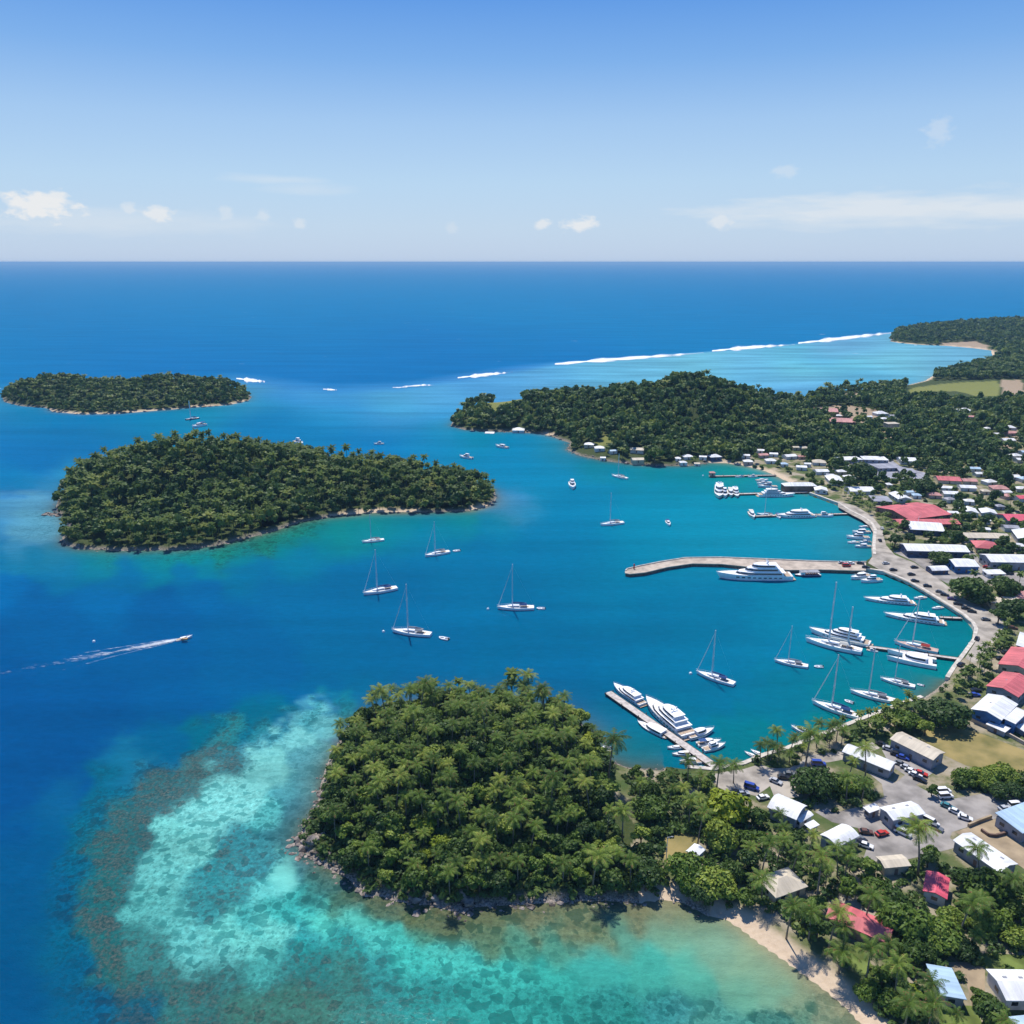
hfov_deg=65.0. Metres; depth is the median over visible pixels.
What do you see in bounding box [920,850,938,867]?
broadleaf tree
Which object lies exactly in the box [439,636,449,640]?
dinghy
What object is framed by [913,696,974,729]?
broadleaf tree
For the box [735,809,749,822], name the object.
broadleaf tree
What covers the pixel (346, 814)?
broadleaf tree
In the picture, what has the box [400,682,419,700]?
palm tree
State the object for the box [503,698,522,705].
palm tree
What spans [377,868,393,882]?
broadleaf tree
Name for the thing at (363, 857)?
broadleaf tree
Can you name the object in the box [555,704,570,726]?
palm tree
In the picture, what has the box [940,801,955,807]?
parked car
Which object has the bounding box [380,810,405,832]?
broadleaf tree
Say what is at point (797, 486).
boathouse
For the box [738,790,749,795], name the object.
parked car
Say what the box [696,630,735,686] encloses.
sailboat
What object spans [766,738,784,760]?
palm tree
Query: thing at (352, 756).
palm tree
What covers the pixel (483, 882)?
broadleaf tree
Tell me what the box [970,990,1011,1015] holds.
broadleaf tree
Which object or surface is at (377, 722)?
palm tree
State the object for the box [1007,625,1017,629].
parked car
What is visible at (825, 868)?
palm tree
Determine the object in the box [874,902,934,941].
broadleaf tree
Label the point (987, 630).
quay road
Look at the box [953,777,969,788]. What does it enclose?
broadleaf tree
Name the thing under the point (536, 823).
palm tree
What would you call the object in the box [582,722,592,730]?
broadleaf tree
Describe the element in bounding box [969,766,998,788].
broadleaf tree
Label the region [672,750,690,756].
motor boat
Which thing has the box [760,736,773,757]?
palm tree
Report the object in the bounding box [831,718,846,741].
palm tree
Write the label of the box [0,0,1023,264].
sky
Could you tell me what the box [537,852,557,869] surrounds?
broadleaf tree
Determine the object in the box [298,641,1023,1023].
undergrowth
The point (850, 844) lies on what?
palm tree
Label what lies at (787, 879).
building
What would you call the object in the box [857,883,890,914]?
palm tree
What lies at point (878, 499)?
building
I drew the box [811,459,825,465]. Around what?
house
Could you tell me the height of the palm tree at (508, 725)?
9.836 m
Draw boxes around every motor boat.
[176,634,191,641]
[192,421,206,427]
[293,437,302,444]
[459,453,473,458]
[496,444,508,448]
[568,479,575,488]
[667,745,681,749]
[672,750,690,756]
[679,758,701,763]
[687,726,713,740]
[695,738,720,746]
[701,741,725,752]
[723,487,727,497]
[727,487,733,496]
[745,751,754,756]
[747,509,754,518]
[757,482,777,487]
[791,725,807,732]
[816,511,832,516]
[846,532,869,539]
[847,541,859,543]
[851,572,870,579]
[852,529,870,533]
[855,543,871,547]
[859,540,871,542]
[861,574,882,582]
[914,596,926,599]
[932,606,943,609]
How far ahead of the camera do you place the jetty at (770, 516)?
577.59 m
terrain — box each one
[3,379,249,413]
[56,451,495,550]
[247,322,1023,1023]
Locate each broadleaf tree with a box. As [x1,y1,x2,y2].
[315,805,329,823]
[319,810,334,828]
[324,797,340,805]
[325,783,344,799]
[327,803,351,823]
[332,755,351,767]
[333,764,349,776]
[335,822,352,838]
[336,744,358,770]
[337,846,357,866]
[338,730,354,741]
[338,847,364,871]
[339,777,350,785]
[340,788,356,799]
[341,796,351,803]
[344,773,362,786]
[345,716,354,727]
[350,839,363,849]
[351,811,360,823]
[351,822,366,836]
[353,706,371,721]
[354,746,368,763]
[354,785,376,804]
[355,850,369,865]
[361,834,384,856]
[363,795,380,813]
[367,827,384,837]
[369,703,383,717]
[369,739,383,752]
[369,808,393,830]
[370,756,381,763]
[375,765,392,777]
[377,857,392,868]
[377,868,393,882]
[378,734,389,743]
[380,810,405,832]
[381,846,391,855]
[383,822,403,840]
[384,753,401,766]
[384,847,404,865]
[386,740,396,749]
[387,723,403,732]
[387,731,403,741]
[388,701,400,710]
[388,769,412,790]
[390,710,406,722]
[399,833,412,844]
[401,701,412,712]
[401,869,427,891]
[404,743,423,762]
[406,795,421,807]
[409,850,426,863]
[410,731,421,742]
[410,766,430,789]
[410,818,421,827]
[410,864,427,873]
[411,720,424,731]
[412,700,420,706]
[415,818,436,834]
[419,848,431,858]
[421,743,440,761]
[423,800,445,819]
[424,706,442,714]
[425,793,434,801]
[429,713,441,723]
[429,833,449,846]
[429,862,451,885]
[431,841,448,851]
[435,721,454,735]
[435,848,463,870]
[437,704,448,713]
[438,690,452,701]
[444,740,461,753]
[446,835,471,855]
[449,748,466,763]
[453,711,462,718]
[453,824,470,837]
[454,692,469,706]
[454,726,461,733]
[454,871,477,890]
[455,805,468,818]
[460,716,476,725]
[460,752,480,770]
[460,770,470,780]
[461,786,473,796]
[463,724,477,734]
[464,864,478,871]
[466,782,487,804]
[468,740,487,755]
[470,872,488,891]
[475,781,487,787]
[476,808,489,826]
[478,756,496,774]
[484,729,503,744]
[484,840,506,860]
[485,740,503,757]
[486,869,509,891]
[488,803,502,814]
[490,721,508,734]
[493,813,515,833]
[498,764,510,770]
[499,747,514,764]
[502,858,520,871]
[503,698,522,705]
[503,740,520,752]
[504,869,515,879]
[507,704,526,720]
[508,770,525,780]
[511,842,528,856]
[523,751,532,759]
[525,764,533,772]
[526,844,545,857]
[527,810,541,820]
[527,856,547,873]
[530,793,550,814]
[532,710,546,724]
[532,755,550,767]
[532,870,545,881]
[533,764,549,779]
[534,830,547,843]
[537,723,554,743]
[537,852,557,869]
[543,721,555,728]
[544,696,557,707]
[546,744,567,761]
[547,832,564,848]
[551,808,563,820]
[553,844,568,854]
[556,837,577,857]
[558,795,572,809]
[559,763,572,772]
[563,803,584,822]
[564,863,576,877]
[565,828,583,845]
[567,743,588,756]
[567,791,582,802]
[568,851,589,870]
[572,708,590,723]
[572,867,588,880]
[573,818,598,840]
[579,731,600,746]
[579,754,588,772]
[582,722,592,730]
[586,806,600,819]
[587,745,594,751]
[588,751,603,758]
[588,771,607,787]
[589,751,600,759]
[589,785,612,807]
[590,730,605,744]
[590,853,612,872]
[591,839,600,849]
[595,746,607,754]
[596,778,618,791]
[596,819,607,832]
[597,758,613,771]
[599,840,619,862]
[600,867,624,891]
[606,835,621,842]
[607,843,632,865]
[629,764,640,778]
[629,853,661,880]
[630,825,651,842]
[631,794,669,821]
[631,863,660,891]
[636,779,660,796]
[638,842,653,854]
[647,447,664,463]
[651,825,664,834]
[663,850,711,892]
[665,767,679,774]
[669,781,680,791]
[683,881,712,902]
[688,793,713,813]
[694,865,737,900]
[698,778,710,788]
[703,818,738,855]
[706,787,752,823]
[717,859,744,882]
[734,829,753,846]
[734,887,754,906]
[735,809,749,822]
[737,848,759,868]
[747,806,769,828]
[752,831,768,843]
[788,765,839,799]
[788,830,802,845]
[797,907,809,924]
[806,917,832,938]
[808,895,827,909]
[809,866,819,875]
[831,771,844,789]
[838,875,861,899]
[839,776,862,793]
[842,475,858,485]
[846,461,878,479]
[852,976,881,1002]
[861,857,881,875]
[861,875,890,906]
[870,714,887,734]
[872,964,894,984]
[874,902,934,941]
[877,987,903,1017]
[881,707,893,716]
[881,889,917,914]
[888,534,903,547]
[889,708,921,728]
[890,698,903,707]
[896,935,936,963]
[897,978,915,992]
[902,533,915,542]
[909,983,922,998]
[911,479,935,493]
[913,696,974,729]
[916,719,934,735]
[920,844,940,856]
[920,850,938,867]
[925,913,964,955]
[926,783,937,796]
[928,551,952,564]
[934,905,968,930]
[948,576,993,599]
[948,866,975,882]
[950,767,977,786]
[951,934,979,962]
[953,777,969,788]
[960,866,1020,903]
[966,591,996,604]
[967,913,998,937]
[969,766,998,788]
[970,986,983,997]
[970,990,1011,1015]
[972,997,1010,1023]
[979,909,1016,931]
[986,761,1022,783]
[987,575,1022,596]
[988,781,1011,799]
[989,609,1009,623]
[994,897,1023,921]
[995,598,1023,618]
[998,925,1023,949]
[1005,781,1023,800]
[1017,769,1023,785]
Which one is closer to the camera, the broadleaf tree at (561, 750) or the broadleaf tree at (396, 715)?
the broadleaf tree at (561, 750)
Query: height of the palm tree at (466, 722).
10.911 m
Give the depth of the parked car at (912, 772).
282.90 m
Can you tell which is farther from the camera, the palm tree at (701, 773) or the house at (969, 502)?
the house at (969, 502)
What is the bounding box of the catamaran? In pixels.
[887,649,936,669]
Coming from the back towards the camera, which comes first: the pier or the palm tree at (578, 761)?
the pier
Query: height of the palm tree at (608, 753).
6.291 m
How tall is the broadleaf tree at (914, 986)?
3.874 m
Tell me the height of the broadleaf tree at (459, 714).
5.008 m
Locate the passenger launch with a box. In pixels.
[794,570,820,576]
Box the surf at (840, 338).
[798,333,886,343]
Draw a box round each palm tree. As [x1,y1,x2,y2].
[324,802,342,839]
[326,744,342,757]
[326,766,347,785]
[327,764,346,779]
[331,717,347,741]
[333,726,346,737]
[341,740,356,747]
[343,752,360,771]
[343,785,360,810]
[346,727,359,746]
[347,771,362,790]
[349,715,363,725]
[349,722,366,746]
[353,720,370,742]
[355,746,371,778]
[356,727,370,745]
[358,837,376,865]
[359,803,376,825]
[362,694,377,717]
[362,740,376,758]
[362,765,369,782]
[363,743,380,761]
[363,758,384,779]
[365,688,377,696]
[365,780,383,807]
[366,771,391,802]
[368,682,392,714]
[369,716,384,733]
[373,707,382,730]
[378,714,393,734]
[378,743,386,762]
[380,707,395,723]
[381,695,397,706]
[381,744,395,757]
[382,794,395,807]
[387,683,398,693]
[387,719,405,744]
[389,765,410,808]
[390,691,403,709]
[391,742,406,756]
[394,687,405,699]
[395,758,409,771]
[395,789,413,816]
[398,711,416,732]
[398,735,412,751]
[399,703,423,730]
[399,837,415,861]
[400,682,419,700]
[403,775,417,791]
[403,856,421,871]
[404,681,419,701]
[405,740,424,773]
[406,757,428,791]
[409,788,429,817]
[414,733,426,743]
[414,827,429,844]
[415,674,435,708]
[415,748,429,767]
[417,708,431,731]
[417,715,437,746]
[418,697,431,707]
[419,678,438,706]
[419,688,432,707]
[424,750,443,784]
[425,723,443,743]
[428,686,445,703]
[428,690,442,706]
[428,801,446,826]
[428,847,441,860]
[432,770,446,790]
[435,758,448,769]
[436,786,452,820]
[438,863,460,894]
[440,700,451,716]
[440,771,458,797]
[441,680,456,694]
[441,757,456,768]
[441,766,457,777]
[443,716,463,739]
[444,705,457,716]
[444,740,455,750]
[444,792,467,824]
[444,853,469,878]
[445,691,455,700]
[449,699,467,717]
[452,684,468,693]
[452,741,468,770]
[456,715,475,738]
[457,692,472,709]
[461,680,474,691]
[461,701,475,716]
[461,792,472,813]
[462,823,481,854]
[463,734,477,749]
[465,755,483,782]
[466,692,481,703]
[466,850,481,871]
[467,830,492,866]
[468,700,490,725]
[469,807,482,825]
[471,711,483,724]
[472,697,488,722]
[473,723,491,739]
[475,684,490,696]
[475,804,496,831]
[475,851,494,872]
[479,827,497,844]
[482,693,498,713]
[484,696,499,718]
[484,700,493,724]
[485,782,502,802]
[485,811,502,839]
[486,714,499,725]
[489,684,507,694]
[489,730,505,742]
[489,753,505,774]
[489,771,509,801]
[490,850,510,868]
[494,703,509,722]
[496,691,513,705]
[498,679,513,689]
[498,751,517,787]
[501,691,514,701]
[501,719,516,739]
[501,784,518,808]
[502,810,525,844]
[503,794,534,829]
[504,696,520,720]
[505,793,523,813]
[506,851,528,879]
[507,781,528,799]
[509,729,527,743]
[509,775,525,792]
[510,751,523,769]
[511,730,532,766]
[512,679,532,693]
[512,712,521,722]
[513,678,529,687]
[514,692,526,703]
[514,713,531,730]
[516,668,539,683]
[516,684,532,694]
[519,779,536,792]
[520,709,539,737]
[521,690,537,703]
[523,701,540,723]
[523,765,541,789]
[525,817,546,846]
[527,722,542,743]
[528,684,547,701]
[528,728,545,756]
[530,680,551,717]
[534,727,548,747]
[537,745,551,756]
[537,778,553,795]
[538,692,550,706]
[540,766,568,808]
[541,797,556,818]
[542,727,557,744]
[543,705,564,730]
[545,703,556,711]
[549,751,563,766]
[549,809,567,831]
[550,694,566,720]
[550,730,569,763]
[550,854,574,881]
[554,782,569,798]
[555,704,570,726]
[558,690,572,702]
[558,725,575,749]
[558,755,576,781]
[560,703,575,716]
[561,804,578,834]
[562,714,579,727]
[565,773,575,793]
[566,732,578,746]
[568,747,580,764]
[568,769,585,798]
[570,724,580,743]
[571,753,586,769]
[574,773,597,808]
[575,767,586,787]
[578,755,600,790]
[579,738,593,749]
[580,841,594,856]
[582,843,614,885]
[584,754,599,772]
[588,723,597,731]
[592,730,604,746]
[593,779,603,788]
[596,727,630,778]
[602,802,616,832]
[604,749,617,759]
[609,845,626,867]
[610,800,634,840]
[620,850,640,885]
[630,775,648,798]
[664,769,678,780]
[665,782,679,804]
[675,781,692,806]
[679,754,696,780]
[679,791,700,822]
[692,767,709,791]
[692,802,715,843]
[693,790,707,821]
[706,754,731,787]
[725,757,744,782]
[740,840,760,855]
[746,867,776,897]
[753,740,767,759]
[756,830,783,872]
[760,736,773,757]
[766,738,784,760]
[767,724,785,741]
[772,806,786,832]
[775,818,791,834]
[775,832,795,862]
[777,743,786,761]
[777,829,792,854]
[778,892,807,939]
[782,748,798,763]
[788,731,802,757]
[788,840,807,870]
[796,720,828,766]
[798,741,809,760]
[800,898,826,940]
[803,842,837,894]
[804,828,823,857]
[810,717,826,744]
[819,861,836,885]
[824,720,839,741]
[824,839,846,876]
[824,898,855,948]
[824,937,861,974]
[825,732,835,747]
[829,915,858,960]
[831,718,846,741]
[836,725,849,747]
[836,769,858,800]
[838,845,860,875]
[843,838,860,871]
[845,755,862,771]
[852,739,877,779]
[854,933,888,977]
[855,775,874,803]
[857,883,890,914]
[877,932,905,964]
[879,949,915,992]
[890,987,930,1023]
[894,986,918,1007]
[896,812,941,875]
[911,987,954,1023]
[913,968,949,1010]
[939,1015,963,1023]
[946,1005,967,1023]
[954,889,990,931]
[960,838,993,869]
[963,888,998,915]
[967,887,995,915]
[967,924,990,946]
[991,1009,1019,1023]
[999,867,1023,896]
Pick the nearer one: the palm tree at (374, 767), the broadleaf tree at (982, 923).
the broadleaf tree at (982, 923)
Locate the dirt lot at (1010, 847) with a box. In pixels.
[956,819,1023,867]
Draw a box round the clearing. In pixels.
[664,832,699,865]
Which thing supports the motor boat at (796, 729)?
on the sea
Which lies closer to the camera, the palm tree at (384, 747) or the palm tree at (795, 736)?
the palm tree at (384, 747)
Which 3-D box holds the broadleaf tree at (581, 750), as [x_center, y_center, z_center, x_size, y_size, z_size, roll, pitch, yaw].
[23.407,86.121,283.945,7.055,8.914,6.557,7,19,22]
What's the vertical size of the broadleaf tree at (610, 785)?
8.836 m
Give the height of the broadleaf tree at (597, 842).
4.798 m
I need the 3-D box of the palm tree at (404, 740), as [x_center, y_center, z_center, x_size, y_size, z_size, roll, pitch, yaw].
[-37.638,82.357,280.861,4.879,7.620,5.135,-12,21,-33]
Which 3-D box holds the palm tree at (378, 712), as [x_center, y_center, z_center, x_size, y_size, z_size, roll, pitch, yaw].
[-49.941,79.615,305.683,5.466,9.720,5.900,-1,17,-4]
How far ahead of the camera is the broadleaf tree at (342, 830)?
248.40 m
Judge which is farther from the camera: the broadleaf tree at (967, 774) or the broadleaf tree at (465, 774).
the broadleaf tree at (967, 774)
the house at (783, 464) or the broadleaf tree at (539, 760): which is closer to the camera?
the broadleaf tree at (539, 760)
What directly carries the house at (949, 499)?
on the terrain at (811, 960)
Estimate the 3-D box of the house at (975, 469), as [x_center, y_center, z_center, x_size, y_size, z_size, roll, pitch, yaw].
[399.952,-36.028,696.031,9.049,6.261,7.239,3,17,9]
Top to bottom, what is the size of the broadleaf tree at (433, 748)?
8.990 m
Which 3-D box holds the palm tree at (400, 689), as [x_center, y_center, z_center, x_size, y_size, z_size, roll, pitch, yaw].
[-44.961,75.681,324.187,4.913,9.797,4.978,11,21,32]
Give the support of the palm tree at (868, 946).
on the terrain at (811, 960)
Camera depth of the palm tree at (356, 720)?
303.24 m
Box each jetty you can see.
[605,690,714,766]
[709,474,776,477]
[739,491,808,494]
[755,512,849,517]
[866,643,958,659]
[939,614,962,620]
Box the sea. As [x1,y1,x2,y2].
[0,265,1023,1023]
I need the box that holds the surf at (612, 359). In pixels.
[555,353,682,364]
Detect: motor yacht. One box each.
[613,681,647,707]
[637,719,666,738]
[646,695,695,740]
[714,481,723,497]
[716,559,795,580]
[732,486,738,497]
[756,487,794,496]
[778,508,816,517]
[809,627,873,646]
[863,594,916,605]
[884,611,946,625]
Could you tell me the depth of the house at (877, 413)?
926.41 m
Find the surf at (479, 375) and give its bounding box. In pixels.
[458,372,504,377]
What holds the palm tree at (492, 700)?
on the terrain at (811, 960)
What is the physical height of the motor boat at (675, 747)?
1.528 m
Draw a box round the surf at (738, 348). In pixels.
[712,345,782,350]
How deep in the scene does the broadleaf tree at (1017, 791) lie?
269.49 m
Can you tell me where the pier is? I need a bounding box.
[625,557,866,576]
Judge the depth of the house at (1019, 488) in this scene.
632.36 m
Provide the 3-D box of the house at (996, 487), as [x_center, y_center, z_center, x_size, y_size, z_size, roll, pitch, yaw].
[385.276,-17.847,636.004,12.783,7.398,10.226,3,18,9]
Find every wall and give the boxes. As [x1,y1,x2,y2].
[687,695,923,770]
[809,492,876,553]
[860,567,977,680]
[967,814,991,826]
[970,718,1023,744]
[980,828,1007,836]
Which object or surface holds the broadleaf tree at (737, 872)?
on the terrain at (811, 960)
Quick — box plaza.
[894,549,1023,584]
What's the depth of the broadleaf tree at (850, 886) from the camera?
225.86 m
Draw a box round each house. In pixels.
[512,427,524,432]
[584,442,594,447]
[594,446,604,451]
[609,449,616,454]
[630,447,643,453]
[631,458,644,464]
[678,461,687,465]
[681,454,692,459]
[699,455,706,460]
[707,454,721,461]
[741,454,749,458]
[743,459,752,465]
[758,453,768,457]
[764,458,775,463]
[769,452,777,456]
[780,462,787,466]
[781,454,796,459]
[792,446,800,450]
[796,465,806,470]
[797,455,805,459]
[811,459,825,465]
[813,469,829,474]
[820,408,838,413]
[828,417,854,424]
[835,469,846,474]
[872,411,888,415]
[904,490,914,495]
[911,493,921,498]
[926,492,941,498]
[933,476,961,483]
[940,486,952,490]
[940,491,957,497]
[942,497,954,502]
[945,510,958,516]
[957,485,976,491]
[961,478,977,484]
[963,499,974,504]
[969,467,980,471]
[972,472,985,476]
[979,489,990,494]
[980,479,997,485]
[988,485,1010,490]
[993,504,1005,509]
[998,438,1016,441]
[999,490,1012,493]
[1000,493,1012,499]
[1000,524,1019,531]
[1003,431,1016,435]
[1012,453,1021,458]
[1012,495,1023,501]
[1013,458,1023,462]
[1015,486,1023,492]
[1016,476,1023,482]
[1016,543,1023,549]
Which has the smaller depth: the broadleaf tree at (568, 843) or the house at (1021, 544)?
the broadleaf tree at (568, 843)
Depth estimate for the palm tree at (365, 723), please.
296.51 m
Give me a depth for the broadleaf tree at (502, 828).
245.50 m
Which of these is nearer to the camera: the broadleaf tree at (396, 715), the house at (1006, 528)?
the broadleaf tree at (396, 715)
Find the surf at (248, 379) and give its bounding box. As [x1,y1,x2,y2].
[236,378,264,381]
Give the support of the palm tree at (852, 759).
on the terrain at (811, 960)
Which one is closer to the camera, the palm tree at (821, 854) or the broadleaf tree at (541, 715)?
the palm tree at (821, 854)
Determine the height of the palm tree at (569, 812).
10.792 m
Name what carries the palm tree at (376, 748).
on the terrain at (811, 960)
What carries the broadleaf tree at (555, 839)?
on the terrain at (811, 960)
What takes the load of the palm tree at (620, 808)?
on the terrain at (811, 960)
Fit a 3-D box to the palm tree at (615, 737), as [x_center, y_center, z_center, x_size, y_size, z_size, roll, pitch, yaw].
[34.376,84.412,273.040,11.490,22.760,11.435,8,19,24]
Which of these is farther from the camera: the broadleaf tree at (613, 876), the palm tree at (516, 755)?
the palm tree at (516, 755)
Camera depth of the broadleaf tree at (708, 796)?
263.06 m
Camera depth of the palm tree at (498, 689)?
311.64 m
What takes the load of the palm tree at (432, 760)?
on the terrain at (811, 960)
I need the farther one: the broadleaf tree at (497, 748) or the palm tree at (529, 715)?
the palm tree at (529, 715)
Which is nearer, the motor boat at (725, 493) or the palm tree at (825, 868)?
the palm tree at (825, 868)
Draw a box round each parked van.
[743,780,759,790]
[811,758,825,765]
[894,824,911,837]
[923,814,939,825]
[936,786,951,792]
[937,791,953,799]
[1007,800,1021,806]
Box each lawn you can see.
[845,945,871,977]
[940,1005,981,1023]
[977,953,1023,968]
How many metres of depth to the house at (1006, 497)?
612.76 m
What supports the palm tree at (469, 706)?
on the terrain at (811, 960)
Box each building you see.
[685,843,705,858]
[759,867,807,903]
[767,794,806,827]
[796,810,813,827]
[804,820,819,833]
[814,486,827,493]
[820,824,859,856]
[824,474,844,485]
[826,899,892,952]
[836,456,862,462]
[842,744,896,778]
[844,486,874,494]
[860,456,888,462]
[863,803,880,818]
[868,495,892,504]
[870,463,898,470]
[876,502,951,518]
[876,854,910,875]
[879,801,925,829]
[883,422,899,430]
[888,491,911,502]
[890,732,945,769]
[892,519,960,528]
[896,457,915,464]
[897,468,915,475]
[898,543,970,557]
[906,521,944,535]
[923,870,949,906]
[926,565,949,573]
[926,964,966,1007]
[944,558,979,572]
[949,532,1010,541]
[953,832,1017,872]
[959,506,978,516]
[970,540,996,553]
[971,693,1017,724]
[978,507,996,516]
[979,554,1023,570]
[982,569,1005,577]
[986,596,1001,608]
[986,671,1023,702]
[986,722,1010,736]
[986,969,1023,1009]
[995,802,1023,842]
[997,514,1023,525]
[997,646,1023,674]
[1001,596,1018,599]
[1004,707,1023,733]
[1008,1015,1023,1023]
[1009,591,1023,599]
[1011,528,1023,543]
[1015,723,1023,736]
[1016,632,1023,646]
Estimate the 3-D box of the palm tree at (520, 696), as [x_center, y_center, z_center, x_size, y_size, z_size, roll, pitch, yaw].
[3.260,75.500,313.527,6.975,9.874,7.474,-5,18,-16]
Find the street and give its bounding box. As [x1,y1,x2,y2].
[969,551,985,573]
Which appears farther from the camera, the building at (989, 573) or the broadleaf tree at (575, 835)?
the building at (989, 573)
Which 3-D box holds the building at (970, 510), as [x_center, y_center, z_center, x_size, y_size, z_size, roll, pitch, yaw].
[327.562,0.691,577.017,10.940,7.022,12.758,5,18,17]
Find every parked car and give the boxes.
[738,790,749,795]
[756,794,769,800]
[769,777,782,784]
[777,773,789,780]
[783,770,794,777]
[856,838,867,845]
[858,827,873,835]
[859,840,873,849]
[874,829,889,836]
[875,740,888,745]
[882,745,894,750]
[890,750,899,755]
[894,759,905,764]
[896,753,909,760]
[900,763,913,768]
[904,767,915,771]
[908,770,922,776]
[912,775,926,782]
[914,769,927,776]
[928,822,943,831]
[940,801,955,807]
[948,807,962,813]
[956,662,965,666]
[957,813,972,821]
[970,687,982,691]
[970,692,980,696]
[997,804,1009,810]
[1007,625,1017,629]
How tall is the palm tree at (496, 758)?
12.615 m
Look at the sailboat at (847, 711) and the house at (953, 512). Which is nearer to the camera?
the sailboat at (847, 711)
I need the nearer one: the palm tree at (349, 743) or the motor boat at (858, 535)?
the palm tree at (349, 743)
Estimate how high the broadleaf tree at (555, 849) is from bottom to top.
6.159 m
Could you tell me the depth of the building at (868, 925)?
214.35 m
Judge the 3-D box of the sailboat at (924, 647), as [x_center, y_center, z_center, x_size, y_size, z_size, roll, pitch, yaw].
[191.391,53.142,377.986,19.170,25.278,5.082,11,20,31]
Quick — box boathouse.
[781,482,816,491]
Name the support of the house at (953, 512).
on the terrain at (811, 960)
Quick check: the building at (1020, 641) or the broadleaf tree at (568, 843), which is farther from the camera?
the building at (1020, 641)
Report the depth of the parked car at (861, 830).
254.15 m
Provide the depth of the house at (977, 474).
676.86 m
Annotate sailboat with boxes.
[185,401,199,419]
[362,514,383,542]
[363,550,397,594]
[392,584,431,636]
[425,522,450,556]
[497,564,533,610]
[601,493,624,525]
[611,461,627,478]
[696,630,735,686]
[757,493,772,514]
[774,626,807,668]
[805,582,867,654]
[812,655,857,718]
[850,648,894,702]
[880,645,914,688]
[894,599,938,653]
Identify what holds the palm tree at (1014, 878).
on the terrain at (811, 960)
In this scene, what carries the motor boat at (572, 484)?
on the sea
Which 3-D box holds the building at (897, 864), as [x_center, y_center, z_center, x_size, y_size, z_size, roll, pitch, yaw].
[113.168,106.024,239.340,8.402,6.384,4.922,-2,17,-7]
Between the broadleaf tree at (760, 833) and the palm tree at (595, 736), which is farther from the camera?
the palm tree at (595, 736)
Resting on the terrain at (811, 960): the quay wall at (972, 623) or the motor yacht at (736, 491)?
the quay wall at (972, 623)
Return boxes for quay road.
[838,501,1003,663]
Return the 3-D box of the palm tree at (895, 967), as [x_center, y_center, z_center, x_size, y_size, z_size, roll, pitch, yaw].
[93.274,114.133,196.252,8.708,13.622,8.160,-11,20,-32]
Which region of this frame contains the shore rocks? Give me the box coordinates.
[41,429,709,921]
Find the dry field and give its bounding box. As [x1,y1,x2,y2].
[919,727,1023,772]
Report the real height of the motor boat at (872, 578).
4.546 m
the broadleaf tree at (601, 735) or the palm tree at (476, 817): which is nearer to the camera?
the palm tree at (476, 817)
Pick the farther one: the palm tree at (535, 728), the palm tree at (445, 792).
the palm tree at (535, 728)
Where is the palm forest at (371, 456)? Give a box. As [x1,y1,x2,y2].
[5,316,1023,884]
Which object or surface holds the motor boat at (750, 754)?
on the sea
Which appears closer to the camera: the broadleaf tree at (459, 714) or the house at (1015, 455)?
the broadleaf tree at (459, 714)
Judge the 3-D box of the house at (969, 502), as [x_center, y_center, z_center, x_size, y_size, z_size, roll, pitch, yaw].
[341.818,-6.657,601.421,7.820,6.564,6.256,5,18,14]
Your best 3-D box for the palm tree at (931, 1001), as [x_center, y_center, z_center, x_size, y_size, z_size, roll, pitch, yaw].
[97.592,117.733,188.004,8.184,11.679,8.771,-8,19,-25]
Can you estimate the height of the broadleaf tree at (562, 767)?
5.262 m
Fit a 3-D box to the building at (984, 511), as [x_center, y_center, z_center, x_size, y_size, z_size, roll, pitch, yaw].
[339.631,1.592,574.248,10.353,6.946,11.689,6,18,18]
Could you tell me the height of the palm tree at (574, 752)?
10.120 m
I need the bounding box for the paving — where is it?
[949,962,984,1005]
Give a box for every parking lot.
[710,742,878,797]
[816,749,1023,860]
[852,461,925,478]
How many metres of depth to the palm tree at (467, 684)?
321.56 m
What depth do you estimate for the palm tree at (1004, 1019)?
181.88 m
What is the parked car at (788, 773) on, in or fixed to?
on the parking lot at (760, 776)
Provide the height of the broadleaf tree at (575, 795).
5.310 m
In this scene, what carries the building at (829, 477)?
on the terrain at (811, 960)
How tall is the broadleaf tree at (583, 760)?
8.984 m
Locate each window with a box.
[652,703,674,728]
[658,704,673,722]
[735,571,781,574]
[745,567,777,570]
[752,565,774,567]
[825,630,859,641]
[832,630,856,637]
[903,614,935,621]
[905,654,924,660]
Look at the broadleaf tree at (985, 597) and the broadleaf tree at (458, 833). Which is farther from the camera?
the broadleaf tree at (985, 597)
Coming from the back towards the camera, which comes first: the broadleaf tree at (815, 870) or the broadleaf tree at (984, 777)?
the broadleaf tree at (984, 777)
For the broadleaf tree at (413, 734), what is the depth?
283.11 m
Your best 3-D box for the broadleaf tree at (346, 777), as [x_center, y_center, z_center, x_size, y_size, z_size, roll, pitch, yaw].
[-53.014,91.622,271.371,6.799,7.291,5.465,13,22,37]
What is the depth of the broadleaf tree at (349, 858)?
237.09 m
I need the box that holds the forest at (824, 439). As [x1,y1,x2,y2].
[0,315,1023,925]
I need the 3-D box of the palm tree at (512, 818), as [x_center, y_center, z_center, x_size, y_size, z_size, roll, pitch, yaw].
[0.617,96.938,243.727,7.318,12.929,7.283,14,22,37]
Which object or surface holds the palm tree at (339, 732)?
on the terrain at (811, 960)
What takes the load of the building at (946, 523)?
on the terrain at (811, 960)
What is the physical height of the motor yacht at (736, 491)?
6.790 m
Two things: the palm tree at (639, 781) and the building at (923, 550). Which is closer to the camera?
the palm tree at (639, 781)
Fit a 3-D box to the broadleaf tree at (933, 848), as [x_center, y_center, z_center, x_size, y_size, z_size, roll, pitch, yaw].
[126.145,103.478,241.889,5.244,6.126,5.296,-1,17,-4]

